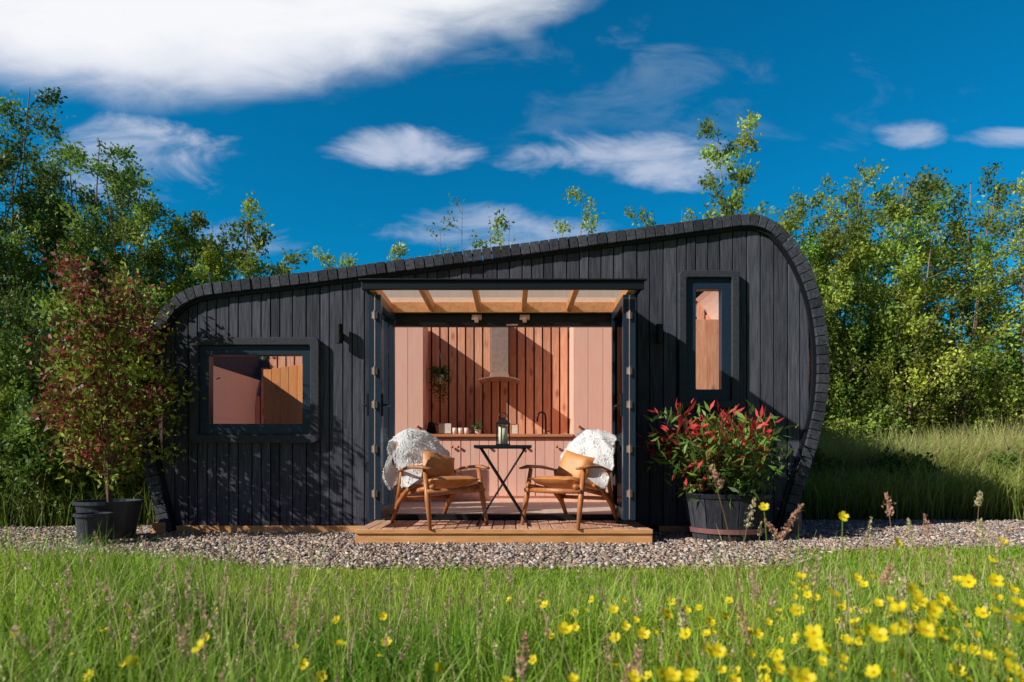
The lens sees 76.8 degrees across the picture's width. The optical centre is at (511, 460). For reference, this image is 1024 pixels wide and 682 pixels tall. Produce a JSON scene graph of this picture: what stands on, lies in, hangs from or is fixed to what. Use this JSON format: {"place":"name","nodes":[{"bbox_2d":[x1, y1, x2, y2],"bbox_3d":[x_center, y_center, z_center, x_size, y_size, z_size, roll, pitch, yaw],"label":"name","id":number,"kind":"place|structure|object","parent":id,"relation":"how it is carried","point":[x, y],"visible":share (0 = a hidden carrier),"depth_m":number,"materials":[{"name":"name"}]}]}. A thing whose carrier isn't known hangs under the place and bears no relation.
{"place":"outdoors","nodes":[
{"label":"outdoors","id":0,"kind":"place"},
{"bbox_2d":[0,0,1023,359],"label":"sky","id":1,"kind":"structure","parent":0,"point":[353,124],"materials":[{"name":"blue"}]},
{"bbox_2d":[0,512,1023,681],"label":"ground","id":2,"kind":"structure","parent":0,"point":[461,590],"depth_m":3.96,"materials":[{"name":"green plant"}]},
{"bbox_2d":[0,386,19,506],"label":"willow shrub","id":3,"kind":"object","parent":2,"relation":"on","point":[2,407],"visible":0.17,"depth_m":7.82,"materials":[{"name":"green plant"}]},
{"bbox_2d":[0,281,72,426],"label":"willow shrub","id":4,"kind":"object","parent":2,"relation":"on","point":[6,302],"visible":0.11,"depth_m":8.88,"materials":[{"name":"green plant"}]},
{"bbox_2d":[0,104,77,341],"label":"willow tree","id":5,"kind":"object","parent":2,"relation":"on","point":[56,135],"visible":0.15,"depth_m":11.87,"materials":[{"name":"green plant"}]},
{"bbox_2d":[0,87,84,400],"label":"willow tree","id":6,"kind":"object","parent":2,"relation":"on","point":[5,107],"visible":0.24,"depth_m":11.42,"materials":[{"name":"green plant"}]},
{"bbox_2d":[0,285,116,512],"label":"willow shrub","id":7,"kind":"object","parent":2,"relation":"on","point":[22,382],"visible":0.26,"depth_m":8.10,"materials":[{"name":"green plant"}]},
{"bbox_2d":[0,388,117,525],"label":"willow shrub","id":8,"kind":"object","parent":2,"relation":"on","point":[25,460],"visible":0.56,"depth_m":7.23,"materials":[{"name":"green plant"}]},
{"bbox_2d":[0,139,122,447],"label":"willow tree","id":9,"kind":"object","parent":2,"relation":"on","point":[14,241],"visible":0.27,"depth_m":10.28,"materials":[{"name":"green plant"}]},
{"bbox_2d":[0,138,174,397],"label":"willow tree","id":10,"kind":"object","parent":2,"relation":"on","point":[51,224],"visible":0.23,"depth_m":10.99,"materials":[{"name":"green plant"}]},
{"bbox_2d":[38,245,173,484],"bbox_3d":[-5.107,-0.951,8.741,1.758,3.409,2.116,0,0,31],"label":"willow shrub","id":11,"kind":"object","parent":2,"relation":"on","point":[161,295],"visible":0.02,"depth_m":8.53,"materials":[{"name":"green plant"}]},
{"bbox_2d":[75,350,152,517],"bbox_3d":[-4.587,-0.344,8.022,1.526,2.196,1.498,0,0,0],"label":"willow shrub","id":12,"kind":"object","parent":2,"relation":"on","point":[142,480],"visible":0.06,"depth_m":7.80,"materials":[{"name":"green plant"}]},
{"bbox_2d":[38,140,209,402],"bbox_3d":[-6.460,-2.131,10.753,2.783,5.771,2.859,0,0,0],"label":"willow tree","id":13,"kind":"object","parent":2,"relation":"on","point":[143,214],"visible":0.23,"depth_m":10.16,"materials":[{"name":"green plant"}]},
{"bbox_2d":[99,207,244,351],"bbox_3d":[-5.510,-1.694,10.753,2.398,4.897,2.347,0,0,0],"label":"willow tree","id":14,"kind":"object","parent":2,"relation":"on","point":[210,257],"visible":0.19,"depth_m":10.44,"materials":[{"name":"green plant"}]},
{"bbox_2d":[184,189,285,358],"bbox_3d":[-4.573,-1.809,10.533,1.604,5.126,1.854,0,0,0],"label":"willow tree","id":15,"kind":"object","parent":2,"relation":"on","point":[259,244],"visible":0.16,"depth_m":10.63,"materials":[{"name":"green plant"}]},
{"bbox_2d":[231,247,308,358],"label":"willow tree","id":16,"kind":"object","parent":2,"relation":"on","point":[247,267],"visible":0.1,"depth_m":10.44,"materials":[{"name":"green plant"}]},
{"bbox_2d":[310,245,358,269],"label":"alder sapling","id":17,"kind":"object","parent":2,"relation":"on","point":[334,261],"visible":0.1,"depth_m":11.47,"materials":[{"name":"green plant"}]},
{"bbox_2d":[386,239,409,260],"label":"alder sapling","id":18,"kind":"object","parent":2,"relation":"on","point":[399,250],"visible":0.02,"depth_m":11.79,"materials":[{"name":"green plant"}]},
{"bbox_2d":[420,210,457,256],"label":"alder sapling","id":19,"kind":"object","parent":2,"relation":"on","point":[440,230],"visible":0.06,"depth_m":12.06,"materials":[{"name":"green plant"}]},
{"bbox_2d":[440,194,481,253],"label":"alder sapling","id":20,"kind":"object","parent":2,"relation":"on","point":[456,204],"visible":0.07,"depth_m":12.06,"materials":[{"name":"green plant"}]},
{"bbox_2d":[472,206,514,258],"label":"alder sapling","id":21,"kind":"object","parent":2,"relation":"on","point":[501,218],"visible":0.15,"depth_m":11.85,"materials":[{"name":"green plant"}]},
{"bbox_2d":[0,464,1023,681],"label":"seed head stalks","id":22,"kind":"object","parent":2,"relation":"on","point":[520,670],"visible":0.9,"depth_m":1.94,"materials":[{"name":"green plant"}]},
{"bbox_2d":[0,410,1023,528],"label":"rough grass","id":23,"kind":"structure","parent":2,"relation":"on","point":[964,477],"depth_m":8.29,"materials":[{"name":"green plant"}]},
{"bbox_2d":[11,502,1023,681],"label":"buttercup flowers","id":24,"kind":"object","parent":2,"relation":"on","point":[814,642],"visible":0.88,"depth_m":1.35,"materials":[{"name":"yellow plant"}]},
{"bbox_2d":[103,294,1023,440],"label":"distant thicket","id":25,"kind":"object","parent":2,"relation":"on","point":[994,374],"visible":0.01,"depth_m":13.98,"materials":[{"name":"green plant"}]},
{"bbox_2d":[548,185,604,241],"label":"alder sapling","id":26,"kind":"object","parent":2,"relation":"on","point":[586,206],"visible":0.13,"depth_m":12.26,"materials":[{"name":"green plant"}]},
{"bbox_2d":[623,205,655,226],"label":"alder sapling","id":27,"kind":"object","parent":2,"relation":"on","point":[642,214],"visible":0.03,"depth_m":11.81,"materials":[{"name":"green plant"}]},
{"bbox_2d":[681,207,703,221],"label":"alder sapling","id":28,"kind":"object","parent":2,"relation":"on","point":[690,214],"visible":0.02,"depth_m":11.87,"materials":[{"name":"green plant"}]},
{"bbox_2d":[696,110,774,218],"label":"birch tree","id":29,"kind":"object","parent":2,"relation":"on","point":[742,175],"visible":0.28,"depth_m":12.12,"materials":[{"name":"green plant"}]},
{"bbox_2d":[767,173,874,447],"bbox_3d":[4.996,-2.081,11.407,2.159,5.667,2.183,0,0,0],"label":"willow tree","id":30,"kind":"object","parent":2,"relation":"on","point":[788,225],"visible":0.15,"depth_m":10.92,"materials":[{"name":"green plant"}]},
{"bbox_2d":[805,447,852,495],"bbox_3d":[4.384,0.296,9.507,1.049,1.155,1.008,0,0,-29],"label":"bramble bush","id":31,"kind":"object","parent":2,"relation":"on","point":[816,456],"visible":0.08,"depth_m":9.30,"materials":[{"name":"green plant"}]},
{"bbox_2d":[770,158,945,449],"bbox_3d":[5.960,-2.244,11.753,2.790,5.995,2.634,0,0,0],"label":"willow tree","id":32,"kind":"object","parent":2,"relation":"on","point":[831,243],"visible":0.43,"depth_m":11.17,"materials":[{"name":"green plant"}]},
{"bbox_2d":[815,168,985,437],"bbox_3d":[7.389,-2.427,12.656,3.479,6.364,2.886,0,0,0],"label":"willow tree","id":33,"kind":"object","parent":2,"relation":"on","point":[939,185],"visible":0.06,"depth_m":12.04,"materials":[{"name":"green plant"}]},
{"bbox_2d":[822,158,986,448],"bbox_3d":[6.772,-2.239,11.396,2.463,5.986,3.060,0,0,17],"label":"willow tree","id":34,"kind":"object","parent":2,"relation":"on","point":[880,294],"visible":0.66,"depth_m":11.01,"materials":[{"name":"green plant"}]},
{"bbox_2d":[862,446,947,499],"bbox_3d":[5.577,0.300,9.289,1.330,1.045,1.484,0,0,0],"label":"bramble bush","id":35,"kind":"object","parent":2,"relation":"on","point":[891,462],"visible":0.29,"depth_m":9.09,"materials":[{"name":"green plant"}]},
{"bbox_2d":[865,162,1023,446],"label":"willow tree","id":36,"kind":"object","parent":2,"relation":"on","point":[963,414],"visible":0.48,"depth_m":11.21,"materials":[{"name":"green plant"}]},
{"bbox_2d":[915,170,1023,443],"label":"willow tree","id":37,"kind":"object","parent":2,"relation":"on","point":[1020,255],"visible":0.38,"depth_m":11.11,"materials":[{"name":"green plant"}]},
{"bbox_2d":[983,194,1023,429],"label":"willow tree","id":38,"kind":"object","parent":2,"relation":"on","point":[1013,235],"visible":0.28,"depth_m":11.90,"materials":[{"name":"green plant"}]},
{"bbox_2d":[984,444,1023,483],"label":"bramble bush","id":39,"kind":"object","parent":2,"relation":"on","point":[1013,459],"visible":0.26,"depth_m":9.24,"materials":[{"name":"green plant"}]},
{"bbox_2d":[0,519,1023,570],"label":"gravel path","id":40,"kind":"structure","parent":0,"point":[654,528],"depth_m":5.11,"materials":[{"name":"grey gravel"}]},
{"bbox_2d":[73,512,112,544],"bbox_3d":[-3.680,0.608,5.680,0.300,0.285,0.300,0,0,0],"label":"plant pot","id":41,"kind":"object","parent":40,"relation":"on","point":[92,522],"visible":0.75,"depth_m":5.58,"materials":[{"name":"paint"}]},
{"bbox_2d":[7,242,219,539],"bbox_3d":[-3.821,-0.582,6.181,1.546,2.664,1.667,0,0,30],"label":"potted maple tree","id":42,"kind":"object","parent":40,"relation":"on","point":[96,379],"visible":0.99,"depth_m":5.93,"materials":[{"name":"green plant"}]},
{"bbox_2d":[136,214,829,533],"bbox_3d":[-0.295,-0.860,7.685,7.006,3.259,4.070,0,0,0],"label":"timber cabin","id":43,"kind":"object","parent":40,"relation":"on","point":[295,432],"visible":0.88,"depth_m":6.60,"materials":[{"name":"black wood"}]},
{"bbox_2d":[369,295,388,519],"bbox_3d":[-1.266,-0.475,6.185,0.045,2.020,0.770,0,0,-1],"label":"folding door panel","id":44,"kind":"structure","parent":43,"relation":"in","point":[371,297],"depth_m":5.80,"materials":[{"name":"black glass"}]},
{"bbox_2d":[376,295,394,519],"bbox_3d":[-1.202,-0.475,6.170,0.045,2.020,0.740,0,0,0],"label":"folding door panel","id":45,"kind":"structure","parent":43,"relation":"in","point":[382,512],"depth_m":5.84,"materials":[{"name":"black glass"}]},
{"bbox_2d":[428,350,450,402],"bbox_3d":[-1.014,-1.176,9.024,0.325,0.750,0.242,0,0,0],"label":"hanging plant","id":46,"kind":"object","parent":43,"relation":"hanging from","point":[441,376],"visible":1,"depth_m":9.02,"materials":[{"name":"green plant"}]},
{"bbox_2d":[390,443,489,529],"bbox_3d":[-0.732,0.208,6.220,0.755,0.822,0.852,0,0,-38],"label":"lounge chair","id":47,"kind":"object","parent":43,"relation":"on","point":[448,488],"visible":0.85,"depth_m":6.02,"materials":[{"name":"brown wood"}]},
{"bbox_2d":[382,428,456,489],"bbox_3d":[-0.870,-0.008,6.402,0.695,0.634,0.565,0,0,-38],"label":"sheepskin rug","id":48,"kind":"object","parent":47,"relation":"on","point":[411,445],"visible":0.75,"depth_m":6.37,"materials":[{"name":"fur"}]},
{"bbox_2d":[421,449,454,479],"bbox_3d":[-0.709,0.070,6.224,0.412,0.347,0.188,0,0,-33],"label":"cushion","id":49,"kind":"object","parent":47,"relation":"on","point":[441,465],"visible":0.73,"depth_m":6.16,"materials":[{"name":"orange leather"}]},
{"bbox_2d":[199,278,730,433],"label":"window frames","id":50,"kind":"structure","parent":43,"relation":"in","point":[722,285],"depth_m":6.57,"materials":[{"name":"black metal"}]},
{"bbox_2d":[479,327,519,383],"bbox_3d":[-0.170,-1.514,8.950,0.560,0.873,0.500,0,0,0],"label":"extractor hood","id":51,"kind":"object","parent":43,"relation":"attached to","point":[499,353],"visible":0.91,"depth_m":8.90,"materials":[{"name":"metal"}]},
{"bbox_2d":[474,445,531,525],"bbox_3d":[-0.085,0.235,6.152,0.530,0.747,0.495,0,0,0],"label":"folding table","id":52,"kind":"object","parent":43,"relation":"on","point":[483,447],"visible":1,"depth_m":5.95,"materials":[{"name":"black metal"}]},
{"bbox_2d":[496,412,509,444],"bbox_3d":[-0.085,-0.297,6.150,0.136,0.316,0.136,0,0,0],"label":"lantern","id":53,"kind":"object","parent":52,"relation":"on","point":[502,433],"visible":1,"depth_m":6.11,"materials":[{"name":"black metal"}]},
{"bbox_2d":[395,327,611,500],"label":"kitchen units","id":54,"kind":"object","parent":43,"relation":"on","point":[590,378],"visible":0.57,"depth_m":8.66,"materials":[{"name":"pink wood"}]},
{"bbox_2d":[427,420,438,433],"bbox_3d":[-1.095,-0.456,8.890,0.166,0.210,0.130,0,0,31],"label":"kettle","id":55,"kind":"object","parent":54,"relation":"on","point":[431,428],"visible":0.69,"depth_m":8.86,"materials":[{"name":"black metal"}]},
{"bbox_2d":[439,423,452,433],"bbox_3d":[-0.907,-0.426,8.870,0.185,0.153,0.140,0,0,0],"label":"toaster","id":56,"kind":"object","parent":54,"relation":"on","point":[445,428],"visible":0.86,"depth_m":8.80,"materials":[{"name":"white metal"}]},
{"bbox_2d":[452,428,470,433],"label":"mugs","id":57,"kind":"object","parent":54,"relation":"on","point":[460,430],"visible":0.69,"depth_m":8.79,"materials":[{"name":"white ceramic"}]},
{"bbox_2d":[470,421,482,433],"bbox_3d":[-0.488,-0.451,8.910,0.174,0.203,0.192,0,0,0],"label":"potted herb","id":58,"kind":"object","parent":54,"relation":"on","point":[477,430],"visible":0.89,"depth_m":8.87,"materials":[{"name":"green plant"}]},
{"bbox_2d":[511,424,518,433],"bbox_3d":[0.040,-0.430,9.059,0.120,0.159,0.023,0,0,0],"label":"picture frame","id":59,"kind":"object","parent":54,"relation":"on","point":[514,428],"visible":0.8,"depth_m":9.05,"materials":[{"name":"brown wood"}]},
{"bbox_2d":[536,411,549,433],"bbox_3d":[0.428,-0.517,8.979,0.205,0.334,0.074,0,0,-18],"label":"kitchen tap","id":60,"kind":"object","parent":54,"relation":"on","point":[544,413],"visible":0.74,"depth_m":8.98,"materials":[{"name":"black metal"}]},
{"bbox_2d":[519,446,618,529],"bbox_3d":[0.592,0.208,6.220,0.755,0.822,0.852,0,0,38],"label":"lounge chair","id":61,"kind":"object","parent":43,"relation":"on","point":[559,487],"visible":0.86,"depth_m":6.02,"materials":[{"name":"brown wood"}]},
{"bbox_2d":[555,450,594,479],"bbox_3d":[0.601,0.070,6.200,0.412,0.346,0.188,0,0,43],"label":"cushion","id":62,"kind":"object","parent":61,"relation":"on","point":[570,461],"visible":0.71,"depth_m":6.14,"materials":[{"name":"orange leather"}]},
{"bbox_2d":[557,428,616,488],"bbox_3d":[0.732,-0.008,6.399,0.690,0.628,0.571,0,0,38],"label":"sheepskin rug","id":63,"kind":"object","parent":61,"relation":"on","point":[597,444],"visible":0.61,"depth_m":6.33,"materials":[{"name":"fur"}]},
{"bbox_2d":[612,295,627,519],"bbox_3d":[1.025,-0.475,6.170,0.045,2.020,0.740,0,0,1],"label":"folding door panel","id":64,"kind":"structure","parent":43,"relation":"in","point":[619,314],"depth_m":6.10,"materials":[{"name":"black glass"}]},
{"bbox_2d":[630,295,634,519],"bbox_3d":[1.089,-0.475,6.185,0.045,2.020,0.770,0,0,1],"label":"folding door panel","id":65,"kind":"structure","parent":43,"relation":"in","point":[632,297],"depth_m":5.80,"materials":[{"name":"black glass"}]},
{"bbox_2d":[355,520,652,543],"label":"timber deck","id":66,"kind":"structure","parent":40,"relation":"on","point":[501,531],"depth_m":5.73,"materials":[{"name":"brown wood"}]},
{"bbox_2d":[635,400,798,542],"bbox_3d":[1.916,0.077,6.165,1.575,1.347,1.585,0,0,0],"label":"barrel planter shrub","id":67,"kind":"object","parent":40,"relation":"on","point":[722,452],"visible":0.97,"depth_m":5.86,"materials":[{"name":"green plant"}]},
{"bbox_2d":[789,511,801,534],"bbox_3d":[2.830,0.630,6.450,0.119,0.240,0.119,0,0,0],"label":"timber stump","id":68,"kind":"object","parent":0,"point":[796,526],"visible":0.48,"depth_m":6.40,"materials":[{"name":"black wood"}]}
]}

